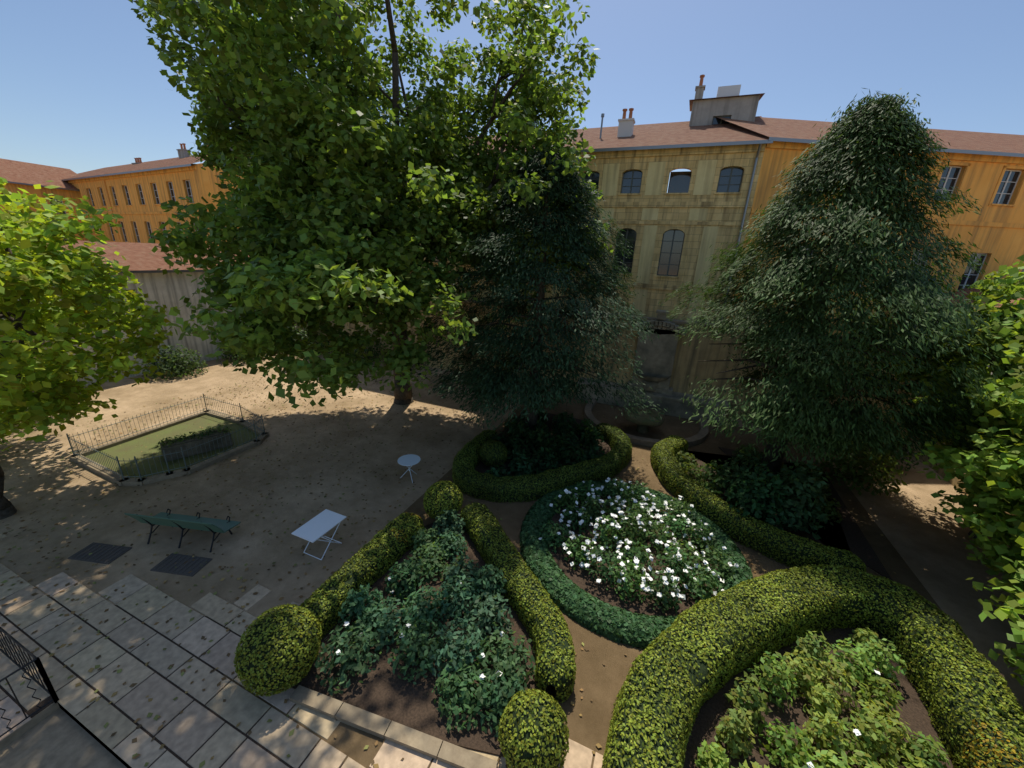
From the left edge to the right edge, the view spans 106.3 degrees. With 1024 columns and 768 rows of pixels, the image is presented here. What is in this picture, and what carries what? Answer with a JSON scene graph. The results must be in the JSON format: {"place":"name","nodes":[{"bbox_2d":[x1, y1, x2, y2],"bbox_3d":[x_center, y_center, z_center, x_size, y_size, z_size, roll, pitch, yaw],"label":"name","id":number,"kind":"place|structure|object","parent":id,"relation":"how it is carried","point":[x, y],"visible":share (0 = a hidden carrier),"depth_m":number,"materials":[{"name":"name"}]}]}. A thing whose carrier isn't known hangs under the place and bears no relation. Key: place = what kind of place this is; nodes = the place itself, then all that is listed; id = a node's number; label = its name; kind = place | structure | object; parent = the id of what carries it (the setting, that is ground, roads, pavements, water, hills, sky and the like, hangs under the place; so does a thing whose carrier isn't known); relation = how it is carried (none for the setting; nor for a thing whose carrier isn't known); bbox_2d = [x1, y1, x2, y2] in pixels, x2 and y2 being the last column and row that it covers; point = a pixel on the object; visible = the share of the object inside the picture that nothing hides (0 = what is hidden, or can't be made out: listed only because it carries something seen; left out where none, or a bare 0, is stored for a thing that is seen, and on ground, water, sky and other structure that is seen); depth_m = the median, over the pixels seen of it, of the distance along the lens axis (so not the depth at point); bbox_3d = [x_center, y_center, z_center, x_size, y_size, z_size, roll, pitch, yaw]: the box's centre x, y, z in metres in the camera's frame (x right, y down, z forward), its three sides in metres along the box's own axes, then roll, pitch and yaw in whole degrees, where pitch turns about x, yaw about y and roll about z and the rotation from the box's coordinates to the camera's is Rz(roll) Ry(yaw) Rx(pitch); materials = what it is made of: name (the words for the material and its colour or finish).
{"place":"outdoors","nodes":[
{"label":"outdoors","id":0,"kind":"place"},
{"bbox_2d":[0,627,58,736],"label":"stair railing","id":1,"kind":"object","parent":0,"point":[49,690],"visible":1,"depth_m":6.40,"materials":[{"name":"black metal"}]},
{"bbox_2d":[30,270,291,385],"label":"garden wall","id":2,"kind":"structure","parent":0,"point":[169,290],"depth_m":23.07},
{"bbox_2d":[46,240,248,270],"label":"roof","id":3,"kind":"structure","parent":2,"relation":"on","point":[137,256],"depth_m":22.80,"materials":[{"name":"red tile"}]},
{"bbox_2d":[108,270,204,273],"bbox_3d":[-19.418,-7.021,23.791,0.370,0.140,15.400,10,20,20],"label":"outbuilding roof gutter","id":4,"kind":"object","parent":3,"relation":"attached to","point":[152,271],"visible":0.2,"depth_m":21.68,"materials":[{"name":"grey metal"}]},
{"bbox_2d":[86,415,257,477],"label":"sunken lawn","id":5,"kind":"structure","parent":0,"point":[148,442],"depth_m":14.30,"materials":[{"name":"green plant"}]},
{"bbox_2d":[160,427,232,461],"bbox_3d":[-11.754,2.214,14.351,0.700,0.550,2.000,20,25,41],"label":"hedge","id":6,"kind":"object","parent":5,"relation":"on","point":[174,448],"visible":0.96,"depth_m":14.09,"materials":[{"name":"green plant"}]},
{"bbox_2d":[197,163,243,245],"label":"building wall","id":7,"kind":"structure","parent":0,"point":[208,179],"depth_m":30.34,"materials":[{"name":"paint"}]},
{"bbox_2d":[0,351,1023,749],"bbox_3d":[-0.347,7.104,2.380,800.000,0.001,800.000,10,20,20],"label":"ground","id":8,"kind":"structure","parent":0,"point":[926,541],"depth_m":12.15,"materials":[{"name":"beige sand"}]},
{"bbox_2d":[0,182,91,240],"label":"house wall","id":9,"kind":"structure","parent":8,"relation":"on","point":[30,189],"depth_m":38.91,"materials":[{"name":"orange paint"}]},
{"bbox_2d":[1,192,69,239],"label":"house glass","id":10,"kind":"object","parent":9,"relation":"in","point":[51,205],"visible":0.03,"depth_m":39.60,"materials":[{"name":"grey glass"}]},
{"bbox_2d":[0,158,78,189],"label":"roof","id":11,"kind":"structure","parent":9,"relation":"on","point":[21,172],"depth_m":39.63,"materials":[{"name":"tile"}]},
{"bbox_2d":[7,181,79,190],"bbox_3d":[-52.689,-15.491,24.776,0.520,0.180,40.400,10,20,20],"label":"roof gutter","id":12,"kind":"object","parent":9,"relation":"on","point":[41,186],"depth_m":37.62,"materials":[{"name":"silver metal"}]},
{"bbox_2d":[0,703,126,767],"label":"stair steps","id":13,"kind":"structure","parent":8,"relation":"on","point":[54,735],"depth_m":6.04,"materials":[{"name":"grey stone"}]},
{"bbox_2d":[0,177,177,519],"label":"tree","id":14,"kind":"object","parent":8,"relation":"on","point":[82,281],"depth_m":9.87,"materials":[{"name":"green plant"}]},
{"bbox_2d":[68,542,131,563],"bbox_3d":[-10.234,4.200,9.552,1.100,0.034,0.550,5,19,5],"label":"grate","id":15,"kind":"object","parent":8,"relation":"on","point":[102,553],"visible":1,"depth_m":9.52,"materials":[{"name":"grey metal"}]},
{"bbox_2d":[71,170,206,243],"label":"building wall","id":16,"kind":"structure","parent":8,"relation":"on","point":[176,179],"depth_m":35.25,"materials":[{"name":"orange paint"}]},
{"bbox_2d":[62,164,198,180],"bbox_3d":[-39.554,-19.956,36.897,35.396,0.195,0.520,12,21,26],"label":"roof gutter","id":17,"kind":"object","parent":16,"relation":"on","point":[185,165],"visible":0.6,"depth_m":33.29,"materials":[{"name":"silver metal"}]},
{"bbox_2d":[65,154,206,178],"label":"roof","id":18,"kind":"structure","parent":16,"relation":"on","point":[176,161],"depth_m":37.66,"materials":[{"name":"tile"}]},
{"bbox_2d":[134,157,141,162],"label":"chimney pots","id":19,"kind":"object","parent":18,"relation":"on","point":[138,159],"visible":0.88,"depth_m":43.13,"materials":[{"name":"brown ceramic"}]},
{"bbox_2d":[176,149,192,163],"bbox_3d":[-32.527,-22.274,38.294,1.100,1.880,0.700,10,20,20],"label":"chimney","id":20,"kind":"object","parent":18,"relation":"on","point":[182,153],"visible":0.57,"depth_m":37.84,"materials":[{"name":"grey concrete"}]},
{"bbox_2d":[179,143,185,148],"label":"chimney pots","id":21,"kind":"object","parent":20,"relation":"on","point":[182,145],"visible":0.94,"depth_m":37.84,"materials":[{"name":"brown ceramic"}]},
{"bbox_2d":[66,164,209,245],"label":"building courses","id":22,"kind":"object","parent":16,"relation":"attached to","point":[170,170],"visible":0.29,"depth_m":34.05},
{"bbox_2d":[88,180,195,242],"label":"building frames","id":23,"kind":"structure","parent":16,"relation":"in","point":[144,204],"depth_m":34.85,"materials":[{"name":"grey wood"}]},
{"bbox_2d":[89,181,197,241],"bbox_3d":[-39.787,-15.218,38.988,32.450,8.600,0.001,12,21,26],"label":"building glass","id":24,"kind":"object","parent":23,"relation":"in","point":[172,193],"visible":0.1,"depth_m":35.87,"materials":[{"name":"grey glass"}]},
{"bbox_2d":[68,410,268,485],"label":"lawn kerb","id":25,"kind":"structure","parent":8,"relation":"on","point":[111,476],"depth_m":13.81,"materials":[{"name":"stone"}]},
{"bbox_2d":[66,393,264,479],"bbox_3d":[-12.639,1.829,14.567,4.638,0.840,4.597,10,20,20],"label":"lawn railing","id":26,"kind":"object","parent":25,"relation":"on","point":[89,448],"visible":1,"depth_m":13.54,"materials":[{"name":"grey metal"}]},
{"bbox_2d":[0,593,343,767],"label":"joint","id":27,"kind":"object","parent":8,"relation":"on","point":[41,704],"visible":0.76,"depth_m":6.65,"materials":[{"name":"concrete"}]},
{"bbox_2d":[0,532,602,767],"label":"paving flagstones","id":28,"kind":"object","parent":27,"relation":"on","point":[190,730],"visible":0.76,"depth_m":6.77,"materials":[{"name":"grey stone"}]},
{"bbox_2d":[289,685,497,767],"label":"stone curb","id":29,"kind":"structure","parent":28,"relation":"on","point":[448,753],"depth_m":6.24,"materials":[{"name":"stone"}]},
{"bbox_2d":[150,553,211,576],"bbox_3d":[-8.021,4.382,9.331,1.100,0.034,0.550,5,19,5],"label":"grate","id":30,"kind":"object","parent":8,"relation":"on","point":[167,565],"visible":1,"depth_m":9.30,"materials":[{"name":"grey metal"}]},
{"bbox_2d":[124,509,240,551],"bbox_3d":[-8.474,3.651,9.996,2.350,0.974,0.825,5,19,5],"label":"bench","id":31,"kind":"object","parent":8,"relation":"on","point":[196,522],"visible":1,"depth_m":9.87,"materials":[{"name":"green paint"}]},
{"bbox_2d":[291,509,345,559],"bbox_3d":[-4.944,3.955,9.962,0.720,0.742,1.060,10,20,20],"label":"folding table","id":32,"kind":"object","parent":8,"relation":"on","point":[317,527],"visible":1,"depth_m":9.82,"materials":[{"name":"white paint"}]},
{"bbox_2d":[128,0,612,404],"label":"plane tree","id":33,"kind":"object","parent":8,"relation":"on","point":[250,66],"depth_m":12.42,"materials":[{"name":"green plant"}]},
{"bbox_2d":[148,147,477,408],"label":"plane tree leaves","id":34,"kind":"object","parent":33,"relation":"attached to","point":[270,305],"visible":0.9,"depth_m":10.59,"materials":[{"name":"green plant"}]},
{"bbox_2d":[398,454,419,482],"bbox_3d":[-3.531,2.933,13.225,0.760,0.736,0.760,10,20,20],"label":"round bistro table","id":35,"kind":"object","parent":8,"relation":"on","point":[408,460],"visible":1,"depth_m":13.11,"materials":[{"name":"white paint"}]},
{"bbox_2d":[0,360,895,767],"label":"fallen leaves","id":36,"kind":"object","parent":8,"relation":"on","point":[134,756],"visible":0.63,"depth_m":9.41,"materials":[{"name":"brown plant"}]},
{"bbox_2d":[0,324,1006,573],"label":"shrubs","id":37,"kind":"object","parent":8,"relation":"on","point":[176,364],"visible":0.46,"depth_m":14.81,"materials":[{"name":"green plant"}]},
{"bbox_2d":[370,141,669,433],"bbox_3d":[0.280,-3.253,15.903,10.534,11.497,11.525,3,19,1],"label":"conifer tree","id":38,"kind":"object","parent":8,"relation":"on","point":[489,387],"depth_m":13.09,"materials":[{"name":"green plant"}]},
{"bbox_2d":[350,152,763,322],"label":"building wall","id":39,"kind":"structure","parent":8,"relation":"on","point":[693,239],"depth_m":19.42,"materials":[{"name":"yellow paint"}]},
{"bbox_2d":[375,167,743,275],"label":"building frames","id":40,"kind":"structure","parent":39,"relation":"in","point":[672,241],"depth_m":19.96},
{"bbox_2d":[421,168,742,274],"bbox_3d":[0.192,-9.701,23.046,23.120,5.070,0.645,10,20,20],"label":"building glass","id":41,"kind":"object","parent":40,"relation":"in","point":[679,182],"visible":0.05,"depth_m":19.89,"materials":[{"name":"grey glass"}]},
{"bbox_2d":[402,160,718,321],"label":"wall panels","id":42,"kind":"object","parent":39,"relation":"attached to","point":[705,174],"visible":0.22,"depth_m":19.67,"materials":[{"name":"yellow paint"}]},
{"bbox_2d":[450,143,765,293],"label":"facade moldings","id":43,"kind":"structure","parent":39,"relation":"attached to","point":[744,148],"depth_m":19.00,"materials":[{"name":"beige stone"}]},
{"bbox_2d":[466,116,768,154],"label":"roof","id":44,"kind":"structure","parent":39,"relation":"on","point":[672,133],"depth_m":20.15,"materials":[{"name":"tile"}]},
{"bbox_2d":[600,113,603,137],"bbox_3d":[4.990,-14.122,21.532,0.166,1.750,0.166,3,19,-1],"label":"flue pipe","id":45,"kind":"object","parent":44,"relation":"attached to","point":[602,115],"visible":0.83,"depth_m":21.38,"materials":[{"name":"silver metal"}]},
{"bbox_2d":[617,118,634,136],"bbox_3d":[6.298,-13.843,21.394,0.850,1.430,0.700,10,20,20],"label":"white chimney","id":46,"kind":"object","parent":44,"relation":"on","point":[625,127],"visible":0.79,"depth_m":21.04,"materials":[{"name":"grey paint"}]},
{"bbox_2d":[622,108,633,118],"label":"chimney pots","id":47,"kind":"object","parent":46,"relation":"on","point":[630,113],"visible":0.85,"depth_m":20.99,"materials":[{"name":"orange ceramic"}]},
{"bbox_2d":[497,139,773,154],"bbox_3d":[-1.046,-12.876,21.692,27.150,0.191,0.520,10,20,20],"label":"roof gutter","id":48,"kind":"object","parent":39,"relation":"attached to","point":[685,145],"visible":0.4,"depth_m":18.02,"materials":[{"name":"grey metal"}]},
{"bbox_2d":[719,144,761,323],"bbox_3d":[10.751,-4.693,19.084,0.110,12.776,0.403,10,20,20],"label":"downpipe","id":49,"kind":"object","parent":39,"relation":"attached to","point":[750,185],"visible":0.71,"depth_m":17.86,"materials":[{"name":"silver metal"}]},
{"bbox_2d":[223,393,944,767],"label":"garden path","id":50,"kind":"structure","parent":8,"relation":"on","point":[597,681],"depth_m":10.36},
{"bbox_2d":[288,519,552,756],"bbox_3d":[-1.209,4.980,8.531,4.894,0.040,5.365,10,20,20],"label":"soil bed","id":51,"kind":"object","parent":50,"relation":"on","point":[382,690],"visible":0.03,"depth_m":6.97,"materials":[{"name":"brown soil"}]},
{"bbox_2d":[474,412,610,475],"bbox_3d":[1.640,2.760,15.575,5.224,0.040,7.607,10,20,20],"label":"shrub","id":52,"kind":"object","parent":50,"relation":"on","point":[481,467],"visible":0.01,"depth_m":16.12,"materials":[{"name":"green plant"}]},
{"bbox_2d":[315,408,950,767],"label":"shrub leaves","id":53,"kind":"object","parent":52,"relation":"on","point":[750,486],"visible":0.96,"depth_m":7.89,"materials":[{"name":"green plant"}]},
{"bbox_2d":[336,477,879,767],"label":"flowers","id":54,"kind":"object","parent":53,"relation":"attached to","point":[679,596],"visible":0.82,"depth_m":9.90,"materials":[{"name":"white plant"}]},
{"bbox_2d":[547,496,721,615],"bbox_3d":[3.248,4.475,10.658,4.994,0.060,4.997,10,20,20],"label":"soil oval","id":55,"kind":"object","parent":50,"relation":"on","point":[582,579],"depth_m":9.64,"materials":[{"name":"brown soil"}]},
{"bbox_2d":[623,406,664,433],"bbox_3d":[6.070,1.732,17.832,1.840,1.005,1.869,10,20,20],"label":"fountain basin","id":56,"kind":"object","parent":50,"relation":"on","point":[643,421],"visible":0.78,"depth_m":17.37,"materials":[{"name":"stone"}]},
{"bbox_2d":[584,398,708,446],"bbox_3d":[6.256,1.922,18.434,5.849,0.240,4.274,10,20,20],"label":"fountain pool rim","id":57,"kind":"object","parent":50,"relation":"on","point":[699,437],"depth_m":17.12,"materials":[{"name":"stone"}]},
{"bbox_2d":[678,447,892,580],"bbox_3d":[8.359,3.784,13.497,5.967,0.040,6.704,10,20,20],"label":"soil bed","id":58,"kind":"object","parent":50,"relation":"on","point":[846,533],"visible":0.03,"depth_m":11.70,"materials":[{"name":"brown soil"}]},
{"bbox_2d":[682,625,957,767],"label":"soil bed","id":59,"kind":"object","parent":50,"relation":"on","point":[713,710],"depth_m":6.82,"materials":[{"name":"brown soil"}]},
{"bbox_2d":[293,294,949,448],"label":"garden wall","id":60,"kind":"structure","parent":8,"relation":"on","point":[689,365],"depth_m":19.98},
{"bbox_2d":[429,296,947,347],"bbox_3d":[0.969,-4.543,22.652,39.550,0.120,0.590,10,20,20],"label":"wall ledge","id":61,"kind":"object","parent":60,"relation":"on","point":[672,321],"visible":0.07,"depth_m":19.99,"materials":[{"name":"stone"}]},
{"bbox_2d":[233,423,1023,767],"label":"hedges","id":62,"kind":"object","parent":8,"relation":"on","point":[698,680],"visible":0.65,"depth_m":7.50,"materials":[{"name":"green plant"}]},
{"bbox_2d":[519,480,754,649],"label":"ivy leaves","id":63,"kind":"object","parent":8,"relation":"on","point":[629,628],"visible":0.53,"depth_m":9.27,"materials":[{"name":"green plant"}]},
{"bbox_2d":[577,310,729,424],"bbox_3d":[7.398,-1.171,20.017,7.600,5.200,1.250,10,20,20],"label":"fountain","id":64,"kind":"object","parent":8,"relation":"on","point":[658,354],"visible":0.71,"depth_m":19.88,"materials":[{"name":"grey stone"}]},
{"bbox_2d":[635,372,670,391],"bbox_3d":[7.249,-0.058,20.140,1.908,0.900,1.013,10,20,20],"label":"fountain basin","id":65,"kind":"object","parent":64,"relation":"attached to","point":[651,382],"visible":0.96,"depth_m":20.02,"materials":[{"name":"grey stone"}]},
{"bbox_2d":[658,88,1023,474],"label":"conifer tree","id":66,"kind":"object","parent":8,"relation":"on","point":[887,126],"depth_m":10.34,"materials":[{"name":"green plant"}]},
{"bbox_2d":[866,254,1023,538],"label":"tree","id":67,"kind":"object","parent":8,"relation":"on","point":[1011,288],"depth_m":9.89,"materials":[{"name":"green plant"}]},
{"bbox_2d":[910,399,1015,515],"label":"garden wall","id":68,"kind":"structure","parent":8,"relation":"on","point":[954,481],"depth_m":15.36,"materials":[{"name":"beige stone"}]},
{"bbox_2d":[903,342,1023,686],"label":"tree","id":69,"kind":"object","parent":8,"relation":"on","point":[991,479],"visible":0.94,"depth_m":8.00,"materials":[{"name":"green plant"}]},
{"bbox_2d":[936,281,1023,310],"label":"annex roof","id":70,"kind":"structure","parent":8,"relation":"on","point":[967,290],"depth_m":18.25,"materials":[{"name":"brown tile"}]},
{"bbox_2d":[0,0,1023,767],"label":"sky","id":71,"kind":"structure","parent":0,"point":[83,88],"materials":[{"name":"blue"}]},
{"bbox_2d":[689,95,759,125],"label":"attic block wall","id":72,"kind":"structure","parent":0,"point":[705,112],"depth_m":20.66,"materials":[{"name":"grey concrete"}]},
{"bbox_2d":[712,115,731,124],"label":"attic block frames","id":73,"kind":"structure","parent":72,"relation":"in","point":[721,119],"depth_m":20.93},
{"bbox_2d":[713,117,729,123],"bbox_3d":[11.417,-14.144,21.040,0.900,0.900,0.001,10,20,20],"label":"attic block glass","id":74,"kind":"object","parent":73,"relation":"in","point":[716,120],"visible":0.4,"depth_m":20.99,"materials":[{"name":"glass"}]},
{"bbox_2d":[689,93,764,110],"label":"attic roof","id":75,"kind":"structure","parent":72,"relation":"on","point":[691,101],"depth_m":20.59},
{"bbox_2d":[694,85,705,100],"bbox_3d":[10.245,-14.956,21.432,0.500,2.680,0.500,10,20,20],"label":"chimney","id":76,"kind":"object","parent":75,"relation":"on","point":[699,90],"visible":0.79,"depth_m":20.93,"materials":[{"name":"beige concrete"}]},
{"bbox_2d":[699,75,704,85],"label":"attic flue pots","id":77,"kind":"object","parent":76,"relation":"on","point":[701,79],"visible":0.94,"depth_m":20.85,"materials":[{"name":"orange ceramic"}]},
{"bbox_2d":[727,148,1023,335],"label":"building wall","id":78,"kind":"structure","parent":0,"point":[1002,246],"depth_m":18.46,"materials":[{"name":"paint"}]},
{"bbox_2d":[717,117,1023,153],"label":"roof","id":79,"kind":"structure","parent":78,"relation":"on","point":[955,139],"depth_m":19.51,"materials":[{"name":"tile"}]},
{"bbox_3d":[12.111,-14.966,22.492,3.200,3.000,3.800,10,20,20],"label":"attic","id":80,"kind":"object","parent":79,"relation":"on","visible":0},
{"bbox_2d":[716,85,740,96],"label":"roof unit","id":81,"kind":"structure","parent":80,"relation":"on","point":[726,91],"depth_m":20.75,"materials":[{"name":"grey"}]},
{"bbox_2d":[738,137,1023,305],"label":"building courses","id":82,"kind":"object","parent":78,"relation":"attached to","point":[951,156],"visible":0.39,"depth_m":17.72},
{"bbox_2d":[769,137,1023,156],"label":"roof gutter","id":83,"kind":"object","parent":78,"relation":"on","point":[941,150],"visible":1,"depth_m":17.15,"materials":[{"name":"silver metal"}]},
{"bbox_2d":[792,163,1021,287],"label":"window frames","id":84,"kind":"structure","parent":78,"relation":"in","point":[1001,193],"depth_m":18.33,"materials":[{"name":"grey wood"}]},
{"bbox_2d":[801,166,1023,288],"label":"windows","id":85,"kind":"structure","parent":84,"relation":"in","point":[954,172],"depth_m":18.38,"materials":[{"name":"glass"}]}
]}

